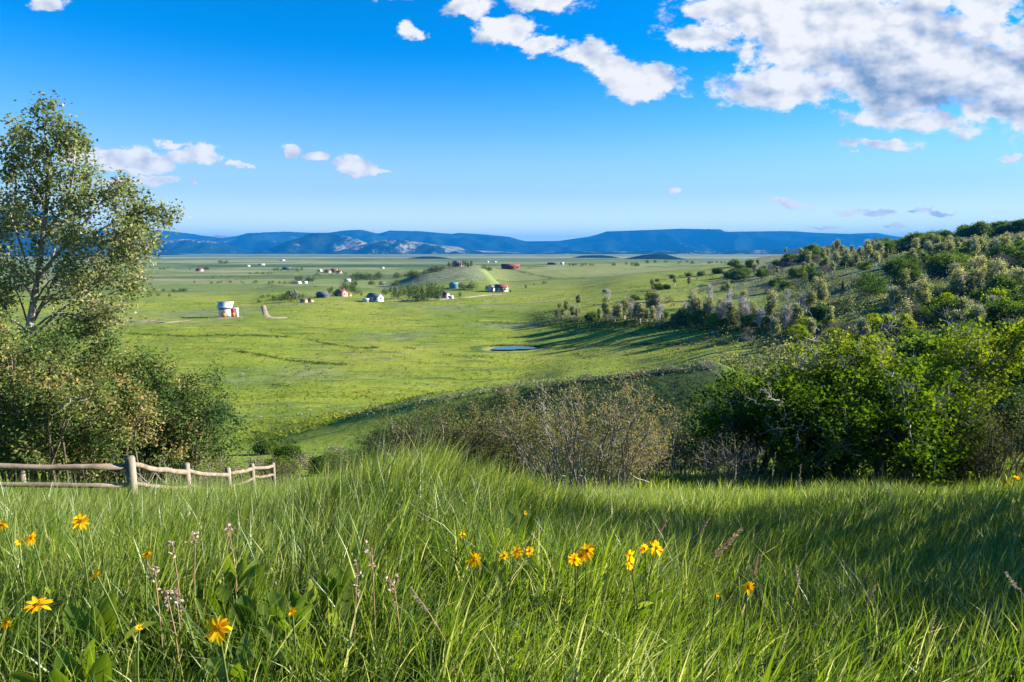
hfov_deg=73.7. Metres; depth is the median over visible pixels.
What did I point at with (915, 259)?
oak shrub
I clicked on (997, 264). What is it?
aspen tree
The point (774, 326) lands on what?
aspen tree
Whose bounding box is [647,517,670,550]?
grass stalk
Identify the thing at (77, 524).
yellow flower
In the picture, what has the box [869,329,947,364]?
oak shrub
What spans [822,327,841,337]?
lime shrub
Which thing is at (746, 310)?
bare aspen
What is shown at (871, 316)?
lime shrub
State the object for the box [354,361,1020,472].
bank grass
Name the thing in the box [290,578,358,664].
broadleaf plant
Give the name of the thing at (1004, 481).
yellow flower
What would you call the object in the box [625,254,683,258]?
hills
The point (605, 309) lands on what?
aspen tree
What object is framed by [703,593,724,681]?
yellow flower
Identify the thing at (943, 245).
aspen tree
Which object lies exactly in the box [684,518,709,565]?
grass stalk
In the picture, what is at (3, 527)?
yellow flower
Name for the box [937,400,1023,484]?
willow bush
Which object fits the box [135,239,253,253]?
hills
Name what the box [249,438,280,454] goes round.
oak shrub
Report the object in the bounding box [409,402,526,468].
snowberry bush
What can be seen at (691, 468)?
snowberry bush
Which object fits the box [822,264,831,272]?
budding shrub
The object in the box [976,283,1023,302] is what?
oak shrub
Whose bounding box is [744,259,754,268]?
oak shrub
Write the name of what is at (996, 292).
lime shrub
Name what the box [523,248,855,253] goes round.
hills
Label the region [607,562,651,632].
yellow flower
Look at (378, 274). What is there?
valley tree
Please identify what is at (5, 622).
yellow flower
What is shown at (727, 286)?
aspen tree
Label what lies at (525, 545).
yellow flower
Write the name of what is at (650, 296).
aspen tree
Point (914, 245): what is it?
aspen tree
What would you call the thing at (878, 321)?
lime shrub
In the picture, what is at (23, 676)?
yellow flower
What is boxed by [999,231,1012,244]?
aspen tree
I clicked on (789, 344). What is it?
hillside undergrowth
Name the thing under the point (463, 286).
valley tree
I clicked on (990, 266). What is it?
aspen tree
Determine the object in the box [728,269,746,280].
oak shrub
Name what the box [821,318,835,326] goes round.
lime shrub
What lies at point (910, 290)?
aspen tree
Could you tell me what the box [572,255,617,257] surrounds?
hills
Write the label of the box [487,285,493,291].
shed
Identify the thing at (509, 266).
barn
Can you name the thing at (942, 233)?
oak shrub
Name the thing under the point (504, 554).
yellow flower
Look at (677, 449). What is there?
willow bush
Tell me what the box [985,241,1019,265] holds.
oak shrub
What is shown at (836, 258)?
aspen tree
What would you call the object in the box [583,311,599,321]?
oak shrub
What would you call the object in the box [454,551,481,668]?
yellow flower
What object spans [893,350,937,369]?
oak shrub
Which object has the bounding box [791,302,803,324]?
aspen tree
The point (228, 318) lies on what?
barn yard
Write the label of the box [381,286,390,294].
valley tree
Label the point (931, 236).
aspen tree
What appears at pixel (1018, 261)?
budding shrub
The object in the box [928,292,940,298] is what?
lime shrub
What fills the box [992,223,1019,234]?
oak shrub
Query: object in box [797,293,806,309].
bare aspen
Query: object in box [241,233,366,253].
hills
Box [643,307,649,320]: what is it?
aspen tree
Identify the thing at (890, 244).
oak shrub
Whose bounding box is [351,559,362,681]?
dried stalk
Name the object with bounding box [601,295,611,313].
aspen tree
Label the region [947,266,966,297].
aspen tree
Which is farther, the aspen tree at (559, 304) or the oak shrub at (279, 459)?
the aspen tree at (559, 304)
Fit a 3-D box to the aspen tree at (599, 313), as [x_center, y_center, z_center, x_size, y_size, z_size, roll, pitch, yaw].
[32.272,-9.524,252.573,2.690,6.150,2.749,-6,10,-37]
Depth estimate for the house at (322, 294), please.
415.94 m
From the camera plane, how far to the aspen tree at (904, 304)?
129.45 m
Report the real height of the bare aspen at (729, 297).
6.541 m
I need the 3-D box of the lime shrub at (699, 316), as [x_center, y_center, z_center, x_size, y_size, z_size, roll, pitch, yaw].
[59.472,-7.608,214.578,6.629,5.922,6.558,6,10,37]
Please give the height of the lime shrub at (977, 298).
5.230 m
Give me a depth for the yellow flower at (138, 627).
1.98 m
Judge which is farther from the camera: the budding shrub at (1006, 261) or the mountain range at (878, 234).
the mountain range at (878, 234)
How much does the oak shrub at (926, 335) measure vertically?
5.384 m
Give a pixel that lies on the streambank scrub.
(603, 344)
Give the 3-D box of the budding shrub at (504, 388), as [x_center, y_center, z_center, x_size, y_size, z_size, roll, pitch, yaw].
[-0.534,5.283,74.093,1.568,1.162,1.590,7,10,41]
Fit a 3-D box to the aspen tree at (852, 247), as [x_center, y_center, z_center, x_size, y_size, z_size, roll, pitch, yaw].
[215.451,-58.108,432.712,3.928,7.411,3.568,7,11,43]
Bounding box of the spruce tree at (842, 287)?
[840,280,843,293]
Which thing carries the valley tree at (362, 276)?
on the ground at (566, 279)
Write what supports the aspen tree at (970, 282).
on the ground at (566, 279)
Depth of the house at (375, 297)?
390.07 m
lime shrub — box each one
[670,307,690,323]
[691,307,706,324]
[703,311,724,327]
[738,312,758,328]
[788,324,812,343]
[793,316,815,325]
[799,318,811,328]
[814,325,829,333]
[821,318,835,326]
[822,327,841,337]
[847,335,866,344]
[856,261,871,269]
[860,313,879,326]
[866,315,891,337]
[879,314,898,335]
[886,314,906,328]
[890,312,917,335]
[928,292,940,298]
[930,291,957,312]
[938,287,962,298]
[944,314,986,324]
[973,291,987,303]
[979,286,1014,308]
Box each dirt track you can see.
[133,320,189,322]
[262,305,286,318]
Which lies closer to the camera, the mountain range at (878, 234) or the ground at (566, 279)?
the ground at (566, 279)
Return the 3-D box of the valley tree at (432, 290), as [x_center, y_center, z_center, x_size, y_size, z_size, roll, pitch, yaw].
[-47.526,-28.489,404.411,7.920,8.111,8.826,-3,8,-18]
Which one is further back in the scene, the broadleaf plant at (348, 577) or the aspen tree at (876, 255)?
the aspen tree at (876, 255)
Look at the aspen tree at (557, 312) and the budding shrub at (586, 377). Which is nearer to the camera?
the budding shrub at (586, 377)
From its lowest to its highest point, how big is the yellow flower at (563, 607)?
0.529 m
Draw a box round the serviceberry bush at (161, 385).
[92,344,255,490]
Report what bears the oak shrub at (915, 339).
on the ground at (566, 279)
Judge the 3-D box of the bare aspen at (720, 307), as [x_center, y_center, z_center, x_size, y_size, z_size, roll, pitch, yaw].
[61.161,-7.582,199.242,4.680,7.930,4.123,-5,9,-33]
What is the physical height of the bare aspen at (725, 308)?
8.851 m
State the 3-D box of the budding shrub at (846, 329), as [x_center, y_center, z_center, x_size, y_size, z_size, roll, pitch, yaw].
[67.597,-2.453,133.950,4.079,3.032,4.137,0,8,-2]
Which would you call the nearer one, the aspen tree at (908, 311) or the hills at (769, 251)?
the aspen tree at (908, 311)
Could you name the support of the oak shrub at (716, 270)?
on the ground at (566, 279)
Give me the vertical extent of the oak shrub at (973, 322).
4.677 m
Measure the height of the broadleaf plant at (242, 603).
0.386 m
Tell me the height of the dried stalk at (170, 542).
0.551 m
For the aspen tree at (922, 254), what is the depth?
273.19 m
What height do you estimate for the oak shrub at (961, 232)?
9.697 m
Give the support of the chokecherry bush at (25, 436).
on the ground at (566, 279)
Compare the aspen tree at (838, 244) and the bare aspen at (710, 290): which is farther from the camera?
the aspen tree at (838, 244)
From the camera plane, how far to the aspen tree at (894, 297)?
155.47 m
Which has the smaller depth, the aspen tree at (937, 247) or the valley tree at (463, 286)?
the aspen tree at (937, 247)
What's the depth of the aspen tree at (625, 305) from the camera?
246.18 m
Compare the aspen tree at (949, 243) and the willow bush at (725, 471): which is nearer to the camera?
the willow bush at (725, 471)
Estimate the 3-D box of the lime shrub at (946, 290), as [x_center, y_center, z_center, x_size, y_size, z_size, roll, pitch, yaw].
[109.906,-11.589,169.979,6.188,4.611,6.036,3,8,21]
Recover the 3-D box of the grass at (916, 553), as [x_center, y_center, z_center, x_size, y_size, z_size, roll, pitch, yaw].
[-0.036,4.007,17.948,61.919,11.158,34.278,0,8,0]
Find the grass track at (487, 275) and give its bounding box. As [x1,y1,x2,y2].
[476,267,498,284]
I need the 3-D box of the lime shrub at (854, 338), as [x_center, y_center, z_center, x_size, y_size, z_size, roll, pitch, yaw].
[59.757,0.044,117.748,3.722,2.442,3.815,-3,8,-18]
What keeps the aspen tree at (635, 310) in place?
on the ground at (566, 279)
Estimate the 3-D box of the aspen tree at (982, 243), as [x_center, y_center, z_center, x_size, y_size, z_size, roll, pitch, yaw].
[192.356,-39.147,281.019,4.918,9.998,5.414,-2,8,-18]
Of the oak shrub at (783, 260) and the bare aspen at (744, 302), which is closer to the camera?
the bare aspen at (744, 302)
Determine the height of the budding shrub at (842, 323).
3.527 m
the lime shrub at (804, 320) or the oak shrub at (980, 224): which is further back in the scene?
the oak shrub at (980, 224)
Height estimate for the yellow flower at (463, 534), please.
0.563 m
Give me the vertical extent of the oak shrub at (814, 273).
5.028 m
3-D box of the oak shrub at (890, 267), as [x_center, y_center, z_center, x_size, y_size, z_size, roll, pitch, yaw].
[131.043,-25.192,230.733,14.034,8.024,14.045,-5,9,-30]
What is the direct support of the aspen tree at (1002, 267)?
on the ground at (566, 279)
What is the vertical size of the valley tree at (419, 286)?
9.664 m
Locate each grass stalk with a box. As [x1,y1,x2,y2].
[409,587,455,675]
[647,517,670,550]
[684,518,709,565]
[702,528,742,581]
[748,553,758,605]
[795,565,800,638]
[844,584,877,662]
[920,611,936,680]
[1005,571,1023,595]
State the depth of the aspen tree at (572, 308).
273.11 m
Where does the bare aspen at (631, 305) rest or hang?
on the ground at (566, 279)
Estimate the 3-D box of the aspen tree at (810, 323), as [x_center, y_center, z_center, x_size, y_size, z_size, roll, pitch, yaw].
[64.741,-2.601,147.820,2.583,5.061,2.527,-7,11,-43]
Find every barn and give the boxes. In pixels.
[217,302,238,316]
[501,264,519,268]
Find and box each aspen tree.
[0,90,190,481]
[553,308,561,320]
[557,302,562,314]
[563,299,569,311]
[570,305,575,319]
[575,294,581,306]
[596,307,602,317]
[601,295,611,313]
[602,301,611,319]
[610,303,618,319]
[614,303,624,321]
[619,297,630,318]
[631,303,638,321]
[637,303,644,322]
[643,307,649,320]
[644,289,657,318]
[649,306,655,320]
[650,291,664,310]
[685,288,700,313]
[692,297,703,314]
[702,296,715,318]
[703,307,708,318]
[715,296,726,313]
[725,282,730,292]
[725,300,736,323]
[739,289,748,301]
[748,299,758,316]
[752,263,757,276]
[763,288,779,315]
[770,315,781,342]
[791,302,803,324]
[804,290,816,312]
[805,254,811,264]
[805,317,816,333]
[810,275,819,293]
[813,276,828,304]
[818,282,829,304]
[819,246,826,259]
[823,256,830,265]
[825,305,834,319]
[826,248,830,256]
[830,261,834,270]
[832,251,840,266]
[834,238,841,250]
[842,247,852,268]
[850,244,854,254]
[853,254,860,266]
[855,314,871,336]
[856,246,863,260]
[863,239,871,257]
[864,244,872,258]
[870,238,875,251]
[871,250,880,267]
[875,241,885,263]
[887,282,903,316]
[896,268,910,294]
[896,297,912,317]
[902,306,913,324]
[904,282,916,304]
[909,248,916,254]
[909,277,934,306]
[911,237,919,249]
[916,272,928,284]
[918,251,924,260]
[923,241,931,254]
[923,280,934,293]
[926,244,933,256]
[928,233,934,240]
[932,236,940,245]
[932,243,941,255]
[936,242,947,254]
[942,237,955,252]
[946,259,964,280]
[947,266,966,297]
[947,309,965,325]
[952,296,973,313]
[953,280,965,297]
[963,239,971,252]
[963,275,978,301]
[964,295,978,310]
[966,257,978,276]
[967,234,982,253]
[967,253,990,291]
[967,268,985,290]
[968,300,987,324]
[976,236,985,253]
[982,241,987,251]
[984,258,996,283]
[985,292,1001,305]
[987,240,995,252]
[989,257,1007,280]
[992,238,1000,248]
[992,261,1008,274]
[993,270,1011,280]
[997,234,1012,246]
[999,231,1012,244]
[1009,265,1023,286]
[1013,234,1023,242]
[1016,281,1023,295]
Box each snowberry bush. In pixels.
[301,444,374,481]
[357,407,448,459]
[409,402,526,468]
[499,399,604,478]
[595,413,694,485]
[654,411,733,475]
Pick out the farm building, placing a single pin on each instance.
(553, 263)
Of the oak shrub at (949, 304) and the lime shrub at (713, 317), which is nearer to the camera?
the oak shrub at (949, 304)
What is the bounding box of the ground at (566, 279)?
[0,233,1023,681]
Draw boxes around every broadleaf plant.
[11,664,111,681]
[48,639,111,681]
[62,592,116,653]
[193,580,245,622]
[206,631,267,681]
[212,553,262,611]
[228,590,286,656]
[261,594,311,681]
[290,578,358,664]
[319,564,357,648]
[465,561,505,632]
[491,573,536,617]
[505,510,533,558]
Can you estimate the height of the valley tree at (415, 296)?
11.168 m
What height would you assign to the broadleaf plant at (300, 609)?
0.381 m
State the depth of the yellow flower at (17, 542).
2.74 m
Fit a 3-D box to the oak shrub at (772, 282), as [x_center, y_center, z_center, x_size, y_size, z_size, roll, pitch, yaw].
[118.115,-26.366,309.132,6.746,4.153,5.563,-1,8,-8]
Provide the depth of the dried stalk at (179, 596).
2.32 m
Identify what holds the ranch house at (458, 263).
on the ground at (566, 279)
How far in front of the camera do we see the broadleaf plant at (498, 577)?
3.02 m
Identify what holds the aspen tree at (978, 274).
on the ground at (566, 279)
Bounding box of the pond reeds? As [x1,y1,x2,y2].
[490,344,540,346]
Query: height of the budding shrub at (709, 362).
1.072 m
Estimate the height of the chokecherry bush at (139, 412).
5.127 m
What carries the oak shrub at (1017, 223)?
on the ground at (566, 279)
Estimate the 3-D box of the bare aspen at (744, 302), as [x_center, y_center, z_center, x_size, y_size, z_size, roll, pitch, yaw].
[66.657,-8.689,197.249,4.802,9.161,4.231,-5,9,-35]
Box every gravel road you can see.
[386,294,505,300]
[593,301,705,304]
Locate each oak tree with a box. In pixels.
[681,350,828,478]
[725,366,891,484]
[786,302,975,476]
[807,343,990,487]
[859,304,1023,482]
[889,387,1017,484]
[971,377,1023,456]
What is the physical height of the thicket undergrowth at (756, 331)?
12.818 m
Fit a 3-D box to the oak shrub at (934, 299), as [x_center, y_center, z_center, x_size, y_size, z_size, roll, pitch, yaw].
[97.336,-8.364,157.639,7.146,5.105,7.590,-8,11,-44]
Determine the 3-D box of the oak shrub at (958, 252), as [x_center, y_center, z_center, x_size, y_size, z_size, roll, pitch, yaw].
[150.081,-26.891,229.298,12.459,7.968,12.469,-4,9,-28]
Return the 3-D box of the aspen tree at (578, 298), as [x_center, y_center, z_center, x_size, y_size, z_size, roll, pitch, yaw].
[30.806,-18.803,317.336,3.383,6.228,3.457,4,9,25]
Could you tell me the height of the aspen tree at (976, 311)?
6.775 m
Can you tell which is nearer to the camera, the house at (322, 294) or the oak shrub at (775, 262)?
the house at (322, 294)
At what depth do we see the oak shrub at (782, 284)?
287.05 m
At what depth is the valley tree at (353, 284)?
508.30 m
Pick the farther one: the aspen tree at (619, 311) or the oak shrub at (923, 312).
the aspen tree at (619, 311)
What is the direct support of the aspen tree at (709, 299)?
on the ground at (566, 279)
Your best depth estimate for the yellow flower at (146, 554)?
2.58 m
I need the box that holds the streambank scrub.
[121,321,737,365]
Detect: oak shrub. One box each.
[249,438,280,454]
[257,456,302,477]
[271,442,302,460]
[304,451,345,476]
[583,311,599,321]
[631,294,639,299]
[650,282,663,289]
[658,310,669,318]
[663,284,670,288]
[696,270,706,275]
[711,266,722,273]
[717,317,738,326]
[723,270,732,278]
[727,259,740,266]
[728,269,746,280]
[734,264,744,269]
[740,267,752,274]
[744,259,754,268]
[753,268,767,277]
[757,314,772,327]
[767,279,778,286]
[771,259,780,265]
[778,280,791,289]
[779,256,796,265]
[781,253,794,257]
[786,253,803,263]
[786,265,808,277]
[798,247,821,262]
[799,246,818,252]
[803,265,815,274]
[804,244,821,249]
[805,271,822,280]
[806,303,834,319]
[838,259,855,266]
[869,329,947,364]
[870,250,888,258]
[875,235,891,241]
[875,240,901,253]
[877,254,921,276]
[883,245,894,252]
[888,326,941,343]
[891,265,932,286]
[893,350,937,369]
[894,239,910,251]
[896,332,942,359]
[899,255,925,269]
[899,326,957,344]
[900,231,925,248]
[902,249,929,262]
[911,302,941,325]
[918,341,1023,413]
[921,249,969,276]
[923,233,946,244]
[926,296,940,310]
[929,298,960,324]
[936,230,953,238]
[936,317,989,334]
[937,259,961,275]
[937,305,993,333]
[939,321,985,338]
[939,324,1008,360]
[942,324,987,336]
[945,250,978,261]
[945,253,974,274]
[947,245,971,254]
[953,222,970,234]
[953,236,968,244]
[954,223,979,237]
[958,335,1022,350]
[963,285,1006,302]
[966,251,987,263]
[967,226,990,237]
[969,220,993,236]
[971,274,1023,295]
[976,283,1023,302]
[980,299,1016,329]
[981,297,1021,307]
[983,317,1023,337]
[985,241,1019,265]
[988,220,1006,234]
[990,373,1023,392]
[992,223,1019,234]
[993,300,1023,322]
[1005,290,1023,305]
[1007,250,1023,269]
[1008,220,1023,231]
[1009,244,1023,260]
[1013,239,1023,246]
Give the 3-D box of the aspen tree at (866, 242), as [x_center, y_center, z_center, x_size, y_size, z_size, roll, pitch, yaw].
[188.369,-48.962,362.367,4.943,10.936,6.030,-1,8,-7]
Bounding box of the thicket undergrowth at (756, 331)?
[530,309,794,341]
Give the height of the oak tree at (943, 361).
7.313 m
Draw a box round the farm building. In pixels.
[547,262,559,264]
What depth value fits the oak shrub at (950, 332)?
95.08 m
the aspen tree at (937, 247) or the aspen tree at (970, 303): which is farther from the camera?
the aspen tree at (937, 247)
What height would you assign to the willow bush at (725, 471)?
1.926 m
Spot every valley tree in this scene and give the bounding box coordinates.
[280,290,297,301]
[338,277,356,290]
[358,271,368,279]
[372,270,384,279]
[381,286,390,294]
[390,288,405,298]
[405,284,428,301]
[412,282,423,290]
[420,293,427,300]
[428,279,446,296]
[428,286,435,297]
[432,290,442,299]
[458,280,468,289]
[466,280,478,289]
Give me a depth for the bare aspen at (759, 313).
181.96 m
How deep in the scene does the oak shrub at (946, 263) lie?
215.80 m
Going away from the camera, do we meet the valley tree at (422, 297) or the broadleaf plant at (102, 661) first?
the broadleaf plant at (102, 661)
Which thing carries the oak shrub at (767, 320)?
on the ground at (566, 279)
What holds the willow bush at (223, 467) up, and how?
on the ground at (566, 279)
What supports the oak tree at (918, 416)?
on the ground at (566, 279)
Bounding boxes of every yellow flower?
[0,520,55,600]
[0,539,49,632]
[0,617,11,645]
[8,596,52,681]
[24,531,70,648]
[71,513,113,600]
[74,516,120,588]
[90,570,156,675]
[135,624,142,681]
[142,550,175,639]
[204,615,232,681]
[271,606,323,681]
[452,531,473,624]
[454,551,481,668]
[477,550,508,632]
[505,546,523,630]
[513,511,527,568]
[513,546,542,629]
[553,551,592,649]
[559,553,580,637]
[561,543,594,624]
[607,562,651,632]
[620,540,662,628]
[622,549,652,626]
[639,544,671,624]
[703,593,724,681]
[728,581,754,672]
[996,477,1009,501]
[1003,475,1019,501]
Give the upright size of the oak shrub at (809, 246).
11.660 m
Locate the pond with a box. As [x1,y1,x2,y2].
[493,346,535,349]
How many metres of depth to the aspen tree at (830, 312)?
160.22 m
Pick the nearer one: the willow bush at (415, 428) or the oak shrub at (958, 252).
the willow bush at (415, 428)
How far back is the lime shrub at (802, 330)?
140.18 m
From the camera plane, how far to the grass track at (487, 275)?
589.64 m
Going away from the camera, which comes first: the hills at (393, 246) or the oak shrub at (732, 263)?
the oak shrub at (732, 263)
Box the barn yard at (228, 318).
[215,317,242,318]
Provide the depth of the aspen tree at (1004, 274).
158.04 m
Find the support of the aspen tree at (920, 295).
on the ground at (566, 279)
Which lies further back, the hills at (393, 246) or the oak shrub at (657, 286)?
the hills at (393, 246)
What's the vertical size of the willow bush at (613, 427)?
3.737 m
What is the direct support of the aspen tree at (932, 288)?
on the ground at (566, 279)
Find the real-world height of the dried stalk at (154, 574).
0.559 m
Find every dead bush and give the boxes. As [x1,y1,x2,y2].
[110,459,217,489]
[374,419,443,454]
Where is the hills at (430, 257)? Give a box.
[412,256,451,258]
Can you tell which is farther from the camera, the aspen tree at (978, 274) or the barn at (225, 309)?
the barn at (225, 309)
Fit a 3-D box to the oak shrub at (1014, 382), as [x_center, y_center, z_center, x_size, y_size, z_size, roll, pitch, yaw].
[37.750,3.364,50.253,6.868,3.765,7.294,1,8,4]
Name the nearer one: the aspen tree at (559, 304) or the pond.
the pond
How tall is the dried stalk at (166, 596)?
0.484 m
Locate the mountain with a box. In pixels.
[0,206,184,255]
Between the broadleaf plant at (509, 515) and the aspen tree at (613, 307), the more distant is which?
the aspen tree at (613, 307)
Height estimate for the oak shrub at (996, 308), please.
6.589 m
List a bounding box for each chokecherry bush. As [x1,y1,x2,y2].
[0,299,172,490]
[0,335,211,492]
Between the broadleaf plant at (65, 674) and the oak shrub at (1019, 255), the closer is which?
the broadleaf plant at (65, 674)
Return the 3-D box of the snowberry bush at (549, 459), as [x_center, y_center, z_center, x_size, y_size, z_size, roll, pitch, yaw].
[1.394,3.009,20.016,3.501,2.771,3.310,0,8,0]
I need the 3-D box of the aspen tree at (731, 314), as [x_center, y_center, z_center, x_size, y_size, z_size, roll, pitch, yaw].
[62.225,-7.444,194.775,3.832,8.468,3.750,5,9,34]
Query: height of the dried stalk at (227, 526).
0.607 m
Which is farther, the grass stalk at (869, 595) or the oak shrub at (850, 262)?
the oak shrub at (850, 262)
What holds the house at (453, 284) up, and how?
on the ground at (566, 279)
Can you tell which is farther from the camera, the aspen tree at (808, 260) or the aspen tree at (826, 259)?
the aspen tree at (808, 260)
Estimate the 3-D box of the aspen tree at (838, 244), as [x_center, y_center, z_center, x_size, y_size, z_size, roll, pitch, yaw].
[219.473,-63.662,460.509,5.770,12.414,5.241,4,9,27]
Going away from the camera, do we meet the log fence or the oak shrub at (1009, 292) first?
the log fence
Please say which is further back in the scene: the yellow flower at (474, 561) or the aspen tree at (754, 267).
the aspen tree at (754, 267)
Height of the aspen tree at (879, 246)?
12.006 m
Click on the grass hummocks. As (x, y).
(280, 439)
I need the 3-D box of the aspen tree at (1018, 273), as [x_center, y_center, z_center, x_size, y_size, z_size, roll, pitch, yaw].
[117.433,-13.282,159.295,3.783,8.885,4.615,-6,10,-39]
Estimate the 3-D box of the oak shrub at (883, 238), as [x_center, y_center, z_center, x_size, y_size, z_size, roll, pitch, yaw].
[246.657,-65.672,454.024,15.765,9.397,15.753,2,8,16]
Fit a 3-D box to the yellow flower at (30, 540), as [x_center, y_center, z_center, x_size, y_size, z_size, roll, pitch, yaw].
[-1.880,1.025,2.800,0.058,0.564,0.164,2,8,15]
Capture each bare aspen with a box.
[627,302,633,315]
[655,303,664,325]
[705,284,714,297]
[705,302,712,316]
[715,302,725,319]
[721,299,734,317]
[724,292,733,301]
[735,296,749,323]
[739,304,752,323]
[753,308,766,325]
[779,303,793,327]
[784,288,790,303]
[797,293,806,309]
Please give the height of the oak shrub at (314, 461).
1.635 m
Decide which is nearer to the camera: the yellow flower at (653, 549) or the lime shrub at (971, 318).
the yellow flower at (653, 549)
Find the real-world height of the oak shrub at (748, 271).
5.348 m
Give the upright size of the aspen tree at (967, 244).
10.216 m
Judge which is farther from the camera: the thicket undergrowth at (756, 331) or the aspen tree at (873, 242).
the aspen tree at (873, 242)
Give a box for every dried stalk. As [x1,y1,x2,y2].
[145,562,164,677]
[161,589,179,681]
[165,540,182,645]
[173,589,183,676]
[185,531,198,629]
[224,520,237,595]
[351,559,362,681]
[364,540,375,647]
[386,572,399,676]
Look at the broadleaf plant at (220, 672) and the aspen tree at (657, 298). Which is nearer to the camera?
the broadleaf plant at (220, 672)
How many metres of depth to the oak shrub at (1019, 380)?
47.83 m
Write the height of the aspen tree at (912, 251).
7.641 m
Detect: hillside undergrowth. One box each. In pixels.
[675,232,1022,376]
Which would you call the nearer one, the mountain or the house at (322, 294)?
the house at (322, 294)
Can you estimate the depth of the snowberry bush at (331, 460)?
26.88 m
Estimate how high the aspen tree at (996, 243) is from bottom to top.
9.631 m
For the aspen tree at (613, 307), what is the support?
on the ground at (566, 279)
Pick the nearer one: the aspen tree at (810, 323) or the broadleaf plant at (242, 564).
the broadleaf plant at (242, 564)
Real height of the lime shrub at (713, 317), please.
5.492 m
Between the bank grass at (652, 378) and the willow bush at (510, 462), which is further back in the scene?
the bank grass at (652, 378)
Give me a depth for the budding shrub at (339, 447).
57.78 m
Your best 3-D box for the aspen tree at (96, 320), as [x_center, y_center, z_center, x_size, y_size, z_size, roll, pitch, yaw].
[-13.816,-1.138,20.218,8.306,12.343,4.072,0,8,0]
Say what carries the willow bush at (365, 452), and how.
on the ground at (566, 279)
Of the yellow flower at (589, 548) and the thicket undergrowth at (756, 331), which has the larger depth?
the thicket undergrowth at (756, 331)
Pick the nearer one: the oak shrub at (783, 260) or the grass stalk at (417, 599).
the grass stalk at (417, 599)
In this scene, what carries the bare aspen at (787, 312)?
on the ground at (566, 279)
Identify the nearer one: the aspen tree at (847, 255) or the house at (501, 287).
the aspen tree at (847, 255)
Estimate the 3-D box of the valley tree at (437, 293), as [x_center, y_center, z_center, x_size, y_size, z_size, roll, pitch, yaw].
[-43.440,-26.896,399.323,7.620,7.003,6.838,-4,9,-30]
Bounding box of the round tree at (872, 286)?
[847,270,890,301]
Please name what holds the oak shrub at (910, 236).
on the ground at (566, 279)
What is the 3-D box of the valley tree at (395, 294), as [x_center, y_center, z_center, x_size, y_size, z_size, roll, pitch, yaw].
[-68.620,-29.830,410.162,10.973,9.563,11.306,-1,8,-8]
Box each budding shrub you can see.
[243,453,268,473]
[291,450,315,469]
[323,443,345,455]
[500,385,513,393]
[584,374,594,380]
[658,364,670,370]
[664,296,673,302]
[669,312,683,325]
[703,361,715,368]
[766,315,785,328]
[772,319,788,331]
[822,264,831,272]
[826,321,847,330]
[844,322,858,334]
[881,301,899,311]
[896,301,928,325]
[933,284,944,295]
[992,254,1019,269]
[997,314,1023,326]
[1003,257,1023,270]
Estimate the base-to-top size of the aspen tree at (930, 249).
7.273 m
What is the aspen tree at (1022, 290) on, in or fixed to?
on the ground at (566, 279)
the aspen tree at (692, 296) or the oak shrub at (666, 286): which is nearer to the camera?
the aspen tree at (692, 296)
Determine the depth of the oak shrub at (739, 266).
437.85 m
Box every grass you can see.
[0,413,1023,681]
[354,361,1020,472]
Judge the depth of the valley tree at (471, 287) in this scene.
485.27 m
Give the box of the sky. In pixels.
[0,0,1023,240]
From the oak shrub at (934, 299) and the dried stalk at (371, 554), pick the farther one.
the oak shrub at (934, 299)
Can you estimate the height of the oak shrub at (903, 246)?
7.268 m
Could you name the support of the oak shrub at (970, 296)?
on the ground at (566, 279)
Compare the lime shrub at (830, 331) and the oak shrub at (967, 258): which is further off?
the oak shrub at (967, 258)
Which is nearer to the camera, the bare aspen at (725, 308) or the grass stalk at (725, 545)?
the grass stalk at (725, 545)
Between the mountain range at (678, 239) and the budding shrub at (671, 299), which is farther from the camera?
the mountain range at (678, 239)
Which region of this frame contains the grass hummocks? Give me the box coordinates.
[247,307,590,443]
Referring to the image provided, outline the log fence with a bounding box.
[0,455,275,498]
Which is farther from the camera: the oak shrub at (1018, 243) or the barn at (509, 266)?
the barn at (509, 266)
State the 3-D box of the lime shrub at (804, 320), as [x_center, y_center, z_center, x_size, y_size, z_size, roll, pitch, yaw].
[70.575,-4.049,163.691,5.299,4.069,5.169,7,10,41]
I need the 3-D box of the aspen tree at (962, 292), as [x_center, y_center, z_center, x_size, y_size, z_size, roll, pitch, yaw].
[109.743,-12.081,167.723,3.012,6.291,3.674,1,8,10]
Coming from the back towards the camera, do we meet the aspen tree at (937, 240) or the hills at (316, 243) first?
the hills at (316, 243)
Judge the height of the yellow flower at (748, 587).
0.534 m
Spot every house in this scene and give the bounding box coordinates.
[315,292,329,297]
[334,288,348,295]
[366,293,384,301]
[442,292,450,297]
[449,282,458,287]
[452,260,461,266]
[494,284,508,291]
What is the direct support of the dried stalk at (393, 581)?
on the ground at (566, 279)
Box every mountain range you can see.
[98,229,899,252]
[211,235,232,237]
[857,233,902,237]
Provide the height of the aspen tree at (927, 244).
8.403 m
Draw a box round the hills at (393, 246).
[328,239,522,253]
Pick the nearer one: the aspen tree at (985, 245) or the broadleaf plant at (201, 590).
the broadleaf plant at (201, 590)
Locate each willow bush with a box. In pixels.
[151,450,263,488]
[255,448,311,485]
[335,433,408,478]
[348,392,528,484]
[451,377,565,482]
[479,350,697,494]
[637,413,720,478]
[683,426,777,487]
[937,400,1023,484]
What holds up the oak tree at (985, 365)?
on the ground at (566, 279)
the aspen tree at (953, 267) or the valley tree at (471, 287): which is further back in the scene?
the valley tree at (471, 287)
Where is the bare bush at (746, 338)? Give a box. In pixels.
[741,327,755,344]

